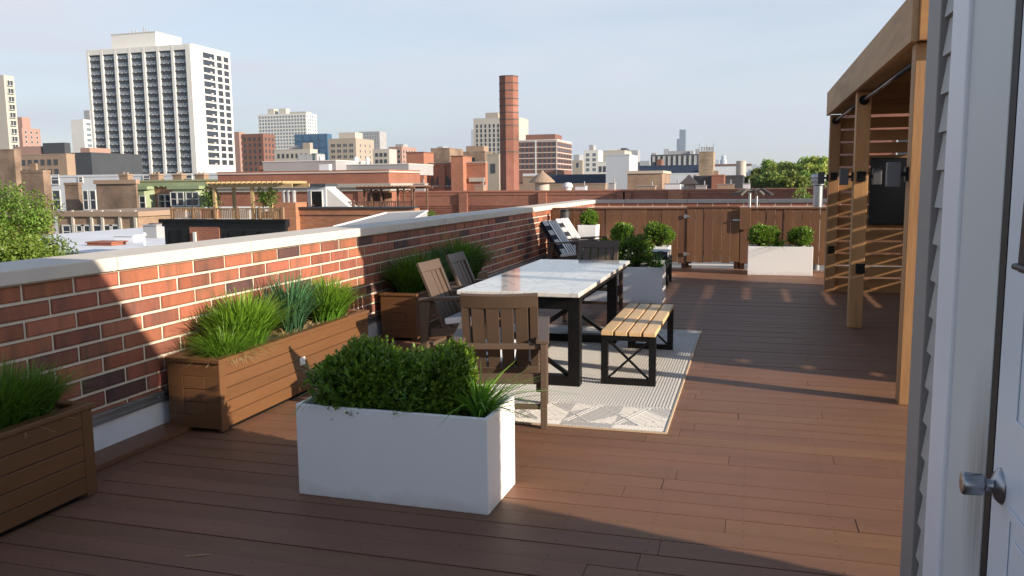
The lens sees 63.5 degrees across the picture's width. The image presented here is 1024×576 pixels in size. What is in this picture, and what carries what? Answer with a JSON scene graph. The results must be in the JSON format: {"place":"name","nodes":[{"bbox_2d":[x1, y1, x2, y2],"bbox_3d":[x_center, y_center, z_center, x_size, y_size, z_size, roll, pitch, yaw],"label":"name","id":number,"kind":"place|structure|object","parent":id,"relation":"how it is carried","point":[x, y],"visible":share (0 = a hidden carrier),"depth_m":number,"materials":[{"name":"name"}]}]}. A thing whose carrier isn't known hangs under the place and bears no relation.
{"place":"outdoors","nodes":[
{"label":"outdoors","id":0,"kind":"place"},
{"bbox_2d":[0,75,19,148],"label":"apartment tower","id":1,"kind":"structure","parent":0,"point":[9,136],"depth_m":262.61,"materials":[{"name":"white concrete"}]},
{"bbox_2d":[0,149,22,235],"bbox_3d":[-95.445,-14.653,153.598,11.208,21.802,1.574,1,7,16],"label":"terrace house","id":2,"kind":"structure","parent":0,"point":[10,164],"depth_m":150.97,"materials":[{"name":"brick"}]},
{"bbox_2d":[17,117,40,146],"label":"apartment tower","id":3,"kind":"structure","parent":0,"point":[28,136],"depth_m":524.15,"materials":[{"name":"pink concrete"}]},
{"bbox_2d":[20,163,54,234],"bbox_3d":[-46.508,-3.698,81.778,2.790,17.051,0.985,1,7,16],"label":"terrace house","id":4,"kind":"structure","parent":0,"point":[33,177],"depth_m":80.58,"materials":[{"name":"brick"}]},
{"bbox_2d":[15,143,75,174],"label":"building","id":5,"kind":"structure","parent":0,"point":[57,158],"depth_m":201.82,"materials":[{"name":"beige concrete"}]},
{"bbox_2d":[64,182,82,210],"bbox_3d":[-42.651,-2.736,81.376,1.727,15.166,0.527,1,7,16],"label":"chimney","id":6,"kind":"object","parent":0,"point":[73,196],"depth_m":80.38,"materials":[{"name":"brick"}]},
{"bbox_2d":[71,119,92,152],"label":"office tower","id":7,"kind":"structure","parent":0,"point":[81,130],"depth_m":623.47,"materials":[{"name":"white concrete"}]},
{"bbox_2d":[71,148,142,174],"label":"building","id":8,"kind":"structure","parent":0,"point":[97,161],"depth_m":236.01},
{"bbox_2d":[93,180,139,209],"bbox_3d":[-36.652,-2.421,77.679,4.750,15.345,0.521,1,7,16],"label":"terrace house","id":9,"kind":"structure","parent":0,"point":[117,194],"depth_m":76.73,"materials":[{"name":"brick"}]},
{"bbox_2d":[54,207,204,233],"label":"tan building","id":10,"kind":"structure","parent":0,"point":[72,221],"depth_m":61.19,"materials":[{"name":"brick"}]},
{"bbox_2d":[51,173,217,233],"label":"terrace house","id":11,"kind":"structure","parent":0,"point":[89,193],"depth_m":97.22,"materials":[{"name":"white paint"}]},
{"bbox_2d":[41,206,268,254],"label":"flat roof house","id":12,"kind":"structure","parent":0,"point":[81,239],"depth_m":40.66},
{"bbox_2d":[85,240,127,245],"bbox_3d":[-17.778,-1.969,36.272,1.400,0.170,1.000,1,7,16],"label":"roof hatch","id":13,"kind":"object","parent":12,"relation":"on","point":[106,243],"visible":1,"depth_m":35.96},
{"bbox_2d":[111,234,146,241],"bbox_3d":[-17.769,-2.318,38.401,1.200,0.330,0.900,1,7,16],"label":"skylight box","id":14,"kind":"object","parent":12,"relation":"on","point":[132,237],"visible":0.81,"depth_m":38.06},
{"bbox_2d":[141,223,164,237],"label":"ac unit","id":15,"kind":"object","parent":12,"relation":"on","point":[153,230],"visible":0.81,"depth_m":40.87,"materials":[{"name":"white metal"}]},
{"bbox_2d":[158,219,289,244],"bbox_3d":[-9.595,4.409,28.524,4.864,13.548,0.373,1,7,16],"label":"penthouse","id":16,"kind":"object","parent":12,"relation":"on","point":[183,230],"visible":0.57,"depth_m":27.71,"materials":[{"name":"metal"}]},
{"bbox_2d":[170,207,284,218],"bbox_3d":[-9.578,-2.509,27.709,4.366,0.400,0.090,1,7,16],"label":"deck railing","id":17,"kind":"object","parent":16,"relation":"on","point":[239,212],"visible":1,"depth_m":27.68,"materials":[{"name":"brown wood"}]},
{"bbox_2d":[206,181,309,218],"bbox_3d":[-8.648,-2.997,28.331,3.199,1.296,1.550,1,7,16],"label":"terrace pergola","id":18,"kind":"object","parent":16,"relation":"on","point":[214,186],"visible":0.91,"depth_m":27.84,"materials":[{"name":"brown wood"}]},
{"bbox_2d":[265,187,282,218],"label":"potted plant","id":19,"kind":"object","parent":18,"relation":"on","point":[271,198],"visible":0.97,"depth_m":27.66,"materials":[{"name":"green plant"}]},
{"bbox_2d":[86,27,235,173],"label":"apartment tower","id":20,"kind":"structure","parent":0,"point":[161,103],"depth_m":334.13,"materials":[{"name":"white concrete"}]},
{"bbox_2d":[137,179,218,207],"bbox_3d":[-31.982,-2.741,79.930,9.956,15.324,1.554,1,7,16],"label":"terrace house","id":21,"kind":"structure","parent":0,"point":[168,193],"depth_m":79.04,"materials":[{"name":"green brick"}]},
{"bbox_2d":[234,132,244,171],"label":"apartment block","id":22,"kind":"structure","parent":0,"point":[238,151],"depth_m":431.86,"materials":[{"name":"pink concrete"}]},
{"bbox_2d":[241,134,274,171],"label":"apartment block","id":23,"kind":"structure","parent":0,"point":[257,149],"depth_m":403.17,"materials":[{"name":"red brick"}]},
{"bbox_2d":[258,108,316,149],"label":"apartment tower","id":24,"kind":"structure","parent":0,"point":[284,126],"depth_m":728.67,"materials":[{"name":"white concrete"}]},
{"bbox_2d":[274,143,317,160],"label":"building","id":25,"kind":"structure","parent":0,"point":[290,153],"depth_m":302.55,"materials":[{"name":"beige concrete"}]},
{"bbox_2d":[273,202,419,230],"bbox_3d":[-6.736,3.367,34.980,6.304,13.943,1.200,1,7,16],"label":"brick house","id":26,"kind":"structure","parent":0,"point":[301,215],"depth_m":34.13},
{"bbox_2d":[307,183,356,206],"bbox_3d":[-7.463,-3.781,35.024,2.316,1.286,1.080,1,7,16],"label":"stairhead","id":27,"kind":"object","parent":26,"relation":"on","point":[325,195],"visible":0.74,"depth_m":34.74,"materials":[{"name":"metal"}]},
{"bbox_2d":[347,200,414,206],"bbox_3d":[-5.689,-3.389,34.560,3.502,0.585,0.080,1,7,16],"label":"terrace railing","id":28,"kind":"object","parent":27,"relation":"on","point":[384,201],"visible":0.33,"depth_m":34.47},
{"bbox_2d":[328,132,373,163],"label":"apartment block","id":29,"kind":"structure","parent":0,"point":[348,146],"depth_m":383.79,"materials":[{"name":"beige concrete"}]},
{"bbox_2d":[358,131,386,148],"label":"office tower","id":30,"kind":"structure","parent":0,"point":[379,139],"depth_m":823.38,"materials":[{"name":"grey concrete"}]},
{"bbox_2d":[332,210,427,226],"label":"skylight roof","id":31,"kind":"structure","parent":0,"point":[387,216],"depth_m":25.12,"materials":[{"name":"grey concrete"}]},
{"bbox_2d":[372,149,396,163],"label":"building","id":32,"kind":"structure","parent":0,"point":[384,156],"depth_m":351.70,"materials":[{"name":"beige concrete"}]},
{"bbox_2d":[356,185,432,208],"bbox_3d":[-5.545,-4.310,39.520,2.923,1.167,2.600,1,7,16],"label":"pergola","id":33,"kind":"object","parent":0,"point":[412,188],"visible":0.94,"depth_m":38.62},
{"bbox_2d":[389,144,416,163],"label":"apartment block","id":34,"kind":"structure","parent":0,"point":[402,149],"depth_m":422.22,"materials":[{"name":"pink concrete"}]},
{"bbox_2d":[430,146,462,161],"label":"building","id":35,"kind":"structure","parent":0,"point":[442,154],"depth_m":241.22,"materials":[{"name":"brick"}]},
{"bbox_2d":[406,152,487,190],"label":"brick hall","id":36,"kind":"structure","parent":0,"point":[461,173],"depth_m":96.83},
{"bbox_2d":[0,0,905,166],"label":"sky","id":37,"kind":"structure","parent":0,"point":[750,79],"materials":[{"name":"blue"}]},
{"bbox_2d":[0,268,907,575],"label":"deck","id":38,"kind":"structure","parent":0,"point":[778,448],"depth_m":4.37,"materials":[{"name":"wood"}]},
{"bbox_2d":[0,400,97,536],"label":"wooden planter","id":39,"kind":"object","parent":38,"relation":"on","point":[44,471],"visible":0.83,"depth_m":4.08,"materials":[{"name":"brown wood"}]},
{"bbox_2d":[0,353,100,431],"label":"grass clump","id":40,"kind":"object","parent":39,"relation":"in","point":[35,394],"visible":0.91,"depth_m":4.11,"materials":[{"name":"plant"}]},
{"bbox_2d":[164,309,368,431],"bbox_3d":[-1.800,0.577,6.521,0.426,0.500,2.218,1,7,16],"label":"wooden planter","id":41,"kind":"object","parent":38,"relation":"on","point":[226,396],"visible":0.8,"depth_m":5.75,"materials":[{"name":"brown wood"}]},
{"bbox_2d":[153,312,308,369],"bbox_3d":[-1.950,0.327,5.694,1.032,0.337,1.050,-5,8,-31],"label":"grass clump","id":42,"kind":"object","parent":41,"relation":"in","point":[218,346],"visible":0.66,"depth_m":5.58,"materials":[{"name":"plant"}]},
{"bbox_2d":[177,282,311,358],"bbox_3d":[-1.971,0.202,6.016,1.050,0.503,1.054,-5,9,-33],"label":"grass clump","id":43,"kind":"object","parent":41,"relation":"in","point":[245,311],"visible":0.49,"depth_m":5.87,"materials":[{"name":"plant"}]},
{"bbox_2d":[253,265,332,336],"bbox_3d":[-1.772,0.071,6.645,0.852,0.603,0.892,1,7,16],"label":"grass clump","id":44,"kind":"object","parent":41,"relation":"on","point":[293,294],"visible":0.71,"depth_m":6.54,"materials":[{"name":"plant"}]},
{"bbox_2d":[298,273,370,325],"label":"grass clump","id":45,"kind":"object","parent":41,"relation":"in","point":[336,304],"visible":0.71,"depth_m":7.05,"materials":[{"name":"plant"}]},
{"bbox_2d":[296,393,514,514],"bbox_3d":[-0.557,0.836,4.409,1.062,0.490,0.450,2,8,17],"label":"white planter","id":46,"kind":"object","parent":38,"relation":"on","point":[463,463],"visible":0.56,"depth_m":4.19,"materials":[{"name":"concrete"}]},
{"bbox_2d":[299,333,402,419],"bbox_3d":[-0.811,0.537,4.443,0.600,0.570,0.529,-1,7,-1],"label":"boxwood shrub","id":47,"kind":"object","parent":46,"relation":"in","point":[345,367],"visible":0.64,"depth_m":4.28,"materials":[{"name":"green plant"}]},
{"bbox_2d":[364,343,452,414],"bbox_3d":[-0.545,0.560,4.351,0.497,0.540,0.546,-4,8,-25],"label":"boxwood shrub","id":48,"kind":"object","parent":46,"relation":"in","point":[400,376],"visible":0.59,"depth_m":4.22,"materials":[{"name":"green plant"}]},
{"bbox_2d":[402,337,481,415],"bbox_3d":[-0.383,0.534,4.360,0.477,0.602,0.491,-4,8,-25],"label":"boxwood shrub","id":49,"kind":"object","parent":46,"relation":"in","point":[459,357],"visible":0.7,"depth_m":4.19,"materials":[{"name":"green plant"}]},
{"bbox_2d":[396,360,574,428],"bbox_3d":[-0.116,0.525,4.286,1.080,0.268,1.006,-3,8,-17],"label":"lily clump","id":50,"kind":"object","parent":46,"relation":"on","point":[477,404],"visible":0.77,"depth_m":4.20,"materials":[{"name":"green plant"}]},
{"bbox_2d":[379,270,488,339],"bbox_3d":[-0.848,0.154,9.799,0.426,0.500,2.458,1,7,16],"label":"wooden planter","id":51,"kind":"object","parent":38,"relation":"on","point":[400,316],"visible":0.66,"depth_m":8.65,"materials":[{"name":"brown wood"}]},
{"bbox_2d":[372,248,472,292],"bbox_3d":[-1.074,-0.210,9.030,1.316,0.539,1.583,4,9,34],"label":"grass clump","id":52,"kind":"object","parent":51,"relation":"on","point":[404,276],"visible":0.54,"depth_m":8.79,"materials":[{"name":"plant"}]},
{"bbox_2d":[406,240,493,285],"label":"grass clump","id":53,"kind":"object","parent":51,"relation":"on","point":[449,274],"visible":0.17,"depth_m":9.67,"materials":[{"name":"plant"}]},
{"bbox_2d":[424,230,513,278],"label":"grass clump","id":54,"kind":"object","parent":51,"relation":"on","point":[480,258],"visible":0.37,"depth_m":10.21,"materials":[{"name":"plant"}]},
{"bbox_2d":[435,323,700,433],"bbox_3d":[0.338,0.673,7.533,2.491,0.011,3.864,1,7,16],"label":"outdoor rug","id":55,"kind":"object","parent":38,"relation":"on","point":[593,402],"visible":0.31,"depth_m":6.43,"materials":[{"name":"fabric"}]},
{"bbox_2d":[416,258,500,349],"bbox_3d":[-0.455,0.207,7.673,0.740,0.920,0.644,2,8,17],"label":"patio chair","id":56,"kind":"object","parent":55,"relation":"on","point":[442,298],"visible":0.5,"depth_m":7.51,"materials":[{"name":"brown wood"}]},
{"bbox_2d":[445,251,514,337],"bbox_3d":[-0.263,0.099,8.514,0.740,0.920,0.644,1,7,15],"label":"patio chair","id":57,"kind":"object","parent":55,"relation":"on","point":[460,268],"visible":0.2,"depth_m":8.56,"materials":[{"name":"brown wood"}]},
{"bbox_2d":[453,293,549,428],"bbox_3d":[-0.063,0.446,5.747,0.644,0.920,0.740,0,7,3],"label":"patio chair","id":58,"kind":"object","parent":55,"relation":"on","point":[495,354],"visible":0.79,"depth_m":5.47,"materials":[{"name":"brown wood"}]},
{"bbox_2d":[457,259,629,386],"bbox_3d":[0.425,0.237,7.911,1.008,0.764,2.785,1,7,16],"label":"dining table","id":59,"kind":"object","parent":55,"relation":"on","point":[568,286],"visible":0.59,"depth_m":7.09,"materials":[{"name":"stone"}]},
{"bbox_2d":[601,303,673,386],"bbox_3d":[1.140,0.467,7.329,0.436,0.436,1.579,1,7,16],"label":"bench","id":60,"kind":"object","parent":55,"relation":"on","point":[633,324],"visible":1,"depth_m":6.67,"materials":[{"name":"brown wood"}]},
{"bbox_2d":[538,220,597,259],"bbox_3d":[0.966,-0.682,14.413,0.906,0.969,0.644,4,9,34],"label":"lounge chair","id":61,"kind":"object","parent":38,"relation":"on","point":[559,244],"visible":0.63,"depth_m":14.35,"materials":[{"name":"fabric"}]},
{"bbox_2d":[554,218,608,250],"bbox_3d":[1.247,-0.798,15.312,0.906,0.969,0.644,4,9,33],"label":"lounge chair","id":62,"kind":"object","parent":38,"relation":"on","point":[568,229],"visible":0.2,"depth_m":15.35,"materials":[{"name":"fabric"}]},
{"bbox_2d":[578,224,599,240],"bbox_3d":[1.470,-0.798,15.850,0.360,0.830,0.380,1,7,16],"label":"white planter","id":63,"kind":"object","parent":38,"relation":"on","point":[584,230],"visible":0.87,"depth_m":15.64,"materials":[{"name":"ceramic"}]},
{"bbox_2d":[579,207,598,224],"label":"boxwood shrub","id":64,"kind":"object","parent":63,"relation":"in","point":[588,217],"visible":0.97,"depth_m":15.70,"materials":[{"name":"green plant"}]},
{"bbox_2d":[562,240,622,321],"bbox_3d":[0.983,-0.094,9.942,0.644,0.920,0.740,1,7,16],"label":"patio chair","id":65,"kind":"object","parent":38,"relation":"on","point":[602,246],"visible":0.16,"depth_m":10.17,"materials":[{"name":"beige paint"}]},
{"bbox_2d":[584,264,665,303],"bbox_3d":[1.565,-0.070,11.425,1.060,0.490,0.460,1,7,16],"label":"white planter","id":66,"kind":"object","parent":38,"relation":"on","point":[642,284],"visible":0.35,"depth_m":11.14,"materials":[{"name":"concrete"}]},
{"bbox_2d":[618,233,656,266],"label":"boxwood shrub","id":67,"kind":"object","parent":66,"relation":"in","point":[638,246],"visible":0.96,"depth_m":11.22,"materials":[{"name":"green plant"}]},
{"bbox_2d":[624,245,670,263],"bbox_3d":[2.306,-0.511,14.820,1.030,0.500,0.450,1,7,16],"label":"white planter","id":68,"kind":"object","parent":38,"relation":"on","point":[665,247],"visible":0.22,"depth_m":14.49,"materials":[{"name":"white"}]},
{"bbox_2d":[609,221,634,243],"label":"boxwood shrub","id":69,"kind":"object","parent":68,"relation":"on","point":[619,231],"visible":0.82,"depth_m":14.73,"materials":[{"name":"green plant"}]},
{"bbox_2d":[642,221,676,246],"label":"boxwood shrub","id":70,"kind":"object","parent":68,"relation":"on","point":[657,232],"visible":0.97,"depth_m":14.55,"materials":[{"name":"green plant"}]},
{"bbox_2d":[637,249,671,285],"bbox_3d":[2.263,-0.342,13.359,0.591,0.532,0.591,1,7,16],"label":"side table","id":71,"kind":"object","parent":38,"relation":"on","point":[666,253],"visible":0.39,"depth_m":13.05,"materials":[{"name":"black metal"}]},
{"bbox_2d":[747,244,812,275],"bbox_3d":[4.685,-0.492,14.478,1.070,0.500,0.450,1,7,16],"label":"white planter","id":72,"kind":"object","parent":38,"relation":"on","point":[787,261],"visible":0.91,"depth_m":14.27,"materials":[{"name":"concrete"}]},
{"bbox_2d":[745,221,781,245],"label":"boxwood shrub","id":73,"kind":"object","parent":72,"relation":"in","point":[764,233],"visible":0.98,"depth_m":14.40,"materials":[{"name":"green plant"}]},
{"bbox_2d":[786,225,813,246],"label":"boxwood shrub","id":74,"kind":"object","parent":72,"relation":"in","point":[800,236],"visible":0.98,"depth_m":14.24,"materials":[{"name":"green plant"}]},
{"bbox_2d":[823,0,928,404],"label":"pergola","id":75,"kind":"object","parent":38,"relation":"on","point":[885,71],"visible":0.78,"depth_m":9.00,"materials":[{"name":"brown wood"}]},
{"bbox_2d":[868,158,906,224],"bbox_3d":[5.631,-1.370,11.732,1.040,0.950,0.044,1,7,16],"label":"television","id":76,"kind":"object","parent":75,"relation":"attached to","point":[886,205],"visible":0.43,"depth_m":11.80,"materials":[{"name":"black glass"}]},
{"bbox_2d":[885,162,908,186],"bbox_3d":[2.742,-0.808,5.888,0.140,0.175,0.080,1,7,16],"label":"wall speaker","id":77,"kind":"object","parent":75,"relation":"attached to","point":[894,173],"depth_m":5.86,"materials":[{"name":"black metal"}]},
{"bbox_2d":[463,146,492,161],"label":"building","id":78,"kind":"structure","parent":0,"point":[478,153],"depth_m":261.27,"materials":[{"name":"brick"}]},
{"bbox_2d":[487,153,499,189],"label":"building","id":79,"kind":"structure","parent":0,"point":[493,161],"depth_m":150.69,"materials":[{"name":"beige concrete"}]},
{"bbox_2d":[473,113,527,153],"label":"office tower","id":80,"kind":"structure","parent":0,"point":[487,130],"depth_m":567.82,"materials":[{"name":"white concrete"}]},
{"bbox_2d":[519,134,571,183],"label":"apartment block","id":81,"kind":"structure","parent":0,"point":[549,154],"depth_m":354.20,"materials":[{"name":"red brick"}]},
{"bbox_2d":[548,174,605,183],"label":"warehouse","id":82,"kind":"structure","parent":0,"point":[582,178],"depth_m":151.46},
{"bbox_2d":[584,145,602,173],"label":"apartment block","id":83,"kind":"structure","parent":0,"point":[593,156],"depth_m":422.03,"materials":[{"name":"grey concrete"}]},
{"bbox_2d":[399,188,840,215],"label":"long building","id":84,"kind":"structure","parent":0,"point":[444,202],"depth_m":64.79,"materials":[{"name":"brick"}]},
{"bbox_2d":[529,171,554,189],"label":"roof turret","id":85,"kind":"object","parent":84,"relation":"on","point":[541,180],"visible":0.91,"depth_m":65.42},
{"bbox_2d":[606,154,637,188],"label":"warehouse","id":86,"kind":"structure","parent":0,"point":[618,166],"depth_m":140.97,"materials":[{"name":"metal"}]},
{"bbox_2d":[626,171,670,188],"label":"building","id":87,"kind":"structure","parent":0,"point":[659,179],"depth_m":110.87,"materials":[{"name":"beige brick"}]},
{"bbox_2d":[639,159,698,172],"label":"warehouse","id":88,"kind":"structure","parent":0,"point":[658,165],"depth_m":201.98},
{"bbox_2d":[651,149,699,164],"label":"office block","id":89,"kind":"structure","parent":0,"point":[679,158],"depth_m":524.26,"materials":[{"name":"concrete"}]},
{"bbox_2d":[840,113,908,192],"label":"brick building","id":90,"kind":"structure","parent":0,"point":[879,115],"depth_m":49.49,"materials":[{"name":"brick"}]},
{"bbox_2d":[900,0,1023,575],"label":"stair house","id":91,"kind":"structure","parent":0,"point":[963,508],"depth_m":1.90,"materials":[{"name":"grey"}]},
{"bbox_2d":[959,10,1023,575],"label":"door","id":92,"kind":"structure","parent":91,"relation":"in","point":[1006,483],"depth_m":1.58,"materials":[{"name":"paint"}]},
{"bbox_2d":[1011,203,1023,273],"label":"key box","id":93,"kind":"object","parent":91,"relation":"attached to","point":[1019,266],"visible":1,"depth_m":1.27,"materials":[{"name":"black metal"}]},
{"bbox_3d":[6.359,7.275,7.984,16.420,12.680,24.950,1,7,16],"label":"apartment building","id":94,"kind":"object","parent":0,"visible":0},
{"bbox_2d":[0,200,594,471],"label":"brick parapet","id":95,"kind":"structure","parent":94,"relation":"on","point":[113,316],"depth_m":5.51,"materials":[{"name":"brick"}]},
{"bbox_2d":[594,199,903,249],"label":"brick parapet","id":96,"kind":"structure","parent":94,"relation":"on","point":[704,202],"depth_m":19.98,"materials":[{"name":"brick"}]},
{"bbox_2d":[672,256,901,269],"bbox_3d":[9.010,-0.335,16.489,15.800,0.200,4.700,1,7,16],"label":"roof membrane","id":97,"kind":"object","parent":94,"relation":"on","point":[675,265],"depth_m":16.92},
{"bbox_2d":[551,207,686,267],"bbox_3d":[2.054,-0.937,16.040,2.611,1.245,0.180,1,7,16],"label":"board fence","id":98,"kind":"object","parent":97,"relation":"on","point":[674,219],"visible":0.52,"depth_m":15.79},
{"bbox_2d":[683,206,739,268],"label":"fence gate","id":99,"kind":"structure","parent":97,"relation":"on","point":[712,224],"depth_m":15.46,"materials":[{"name":"wood"}]},
{"bbox_2d":[739,208,750,229],"bbox_3d":[4.293,-1.272,15.220,0.195,0.390,0.040,1,7,16],"label":"latch board","id":100,"kind":"object","parent":99,"relation":"attached to","point":[745,218],"visible":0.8,"depth_m":15.20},
{"bbox_2d":[732,188,773,263],"bbox_3d":[5.011,-1.291,17.265,0.804,1.582,0.804,-3,8,-18],"label":"roof antenna","id":101,"kind":"object","parent":97,"relation":"on","point":[743,191],"visible":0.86,"depth_m":17.17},
{"bbox_2d":[811,174,825,269],"bbox_3d":[5.886,-1.273,15.964,0.290,1.855,0.290,1,7,16],"label":"vent pipe","id":102,"kind":"object","parent":97,"relation":"on","point":[817,194],"visible":0.49,"depth_m":15.83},
{"bbox_2d":[739,207,902,268],"bbox_3d":[5.877,-0.837,14.942,3.392,1.245,0.180,1,7,16],"label":"board fence","id":103,"kind":"object","parent":97,"relation":"on","point":[788,219],"visible":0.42,"depth_m":15.01,"materials":[{"name":"wood"}]},
{"bbox_3d":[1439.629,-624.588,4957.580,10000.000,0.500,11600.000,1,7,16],"label":"ground","id":104,"kind":"structure","parent":0,"visible":0},
{"bbox_2d":[0,180,79,261],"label":"street tree","id":105,"kind":"object","parent":104,"relation":"on","point":[20,241],"visible":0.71,"depth_m":16.97,"materials":[{"name":"green plant"}]},
{"bbox_2d":[294,134,331,159],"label":"glass office","id":106,"kind":"structure","parent":104,"relation":"on","point":[320,142],"depth_m":462.49,"materials":[{"name":"glass"}]},
{"bbox_2d":[216,160,432,206],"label":"commercial building","id":107,"kind":"structure","parent":104,"relation":"on","point":[348,177],"depth_m":69.04,"materials":[{"name":"red brick"}]},
{"bbox_2d":[499,75,518,189],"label":"brick chimney","id":108,"kind":"object","parent":104,"relation":"on","point":[509,133],"visible":0.66,"depth_m":111.90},
{"bbox_2d":[519,183,606,189],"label":"warehouse","id":109,"kind":"structure","parent":104,"relation":"on","point":[590,186],"depth_m":141.25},
{"bbox_2d":[699,143,714,175],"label":"stone tower","id":110,"kind":"structure","parent":104,"relation":"on","point":[707,162],"depth_m":160.65,"materials":[{"name":"grey concrete"}]},
{"bbox_2d":[693,175,744,188],"bbox_3d":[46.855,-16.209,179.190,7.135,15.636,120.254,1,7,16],"label":"workshop","id":111,"kind":"structure","parent":104,"relation":"on","point":[737,181],"depth_m":120.81,"materials":[{"name":"red brick"}]},
{"bbox_2d":[715,164,751,175],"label":"warehouse","id":112,"kind":"structure","parent":104,"relation":"on","point":[726,169],"depth_m":191.48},
{"bbox_2d":[750,171,775,187],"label":"park tree","id":113,"kind":"object","parent":104,"relation":"on","point":[763,180],"visible":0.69,"depth_m":138.63,"materials":[{"name":"green plant"}]},
{"bbox_2d":[770,168,809,187],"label":"park tree","id":114,"kind":"object","parent":104,"relation":"on","point":[787,178],"visible":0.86,"depth_m":133.45,"materials":[{"name":"green plant"}]},
{"bbox_2d":[799,155,827,173],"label":"park tree","id":115,"kind":"object","parent":104,"relation":"on","point":[811,167],"visible":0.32,"depth_m":164.31,"materials":[{"name":"green plant"}]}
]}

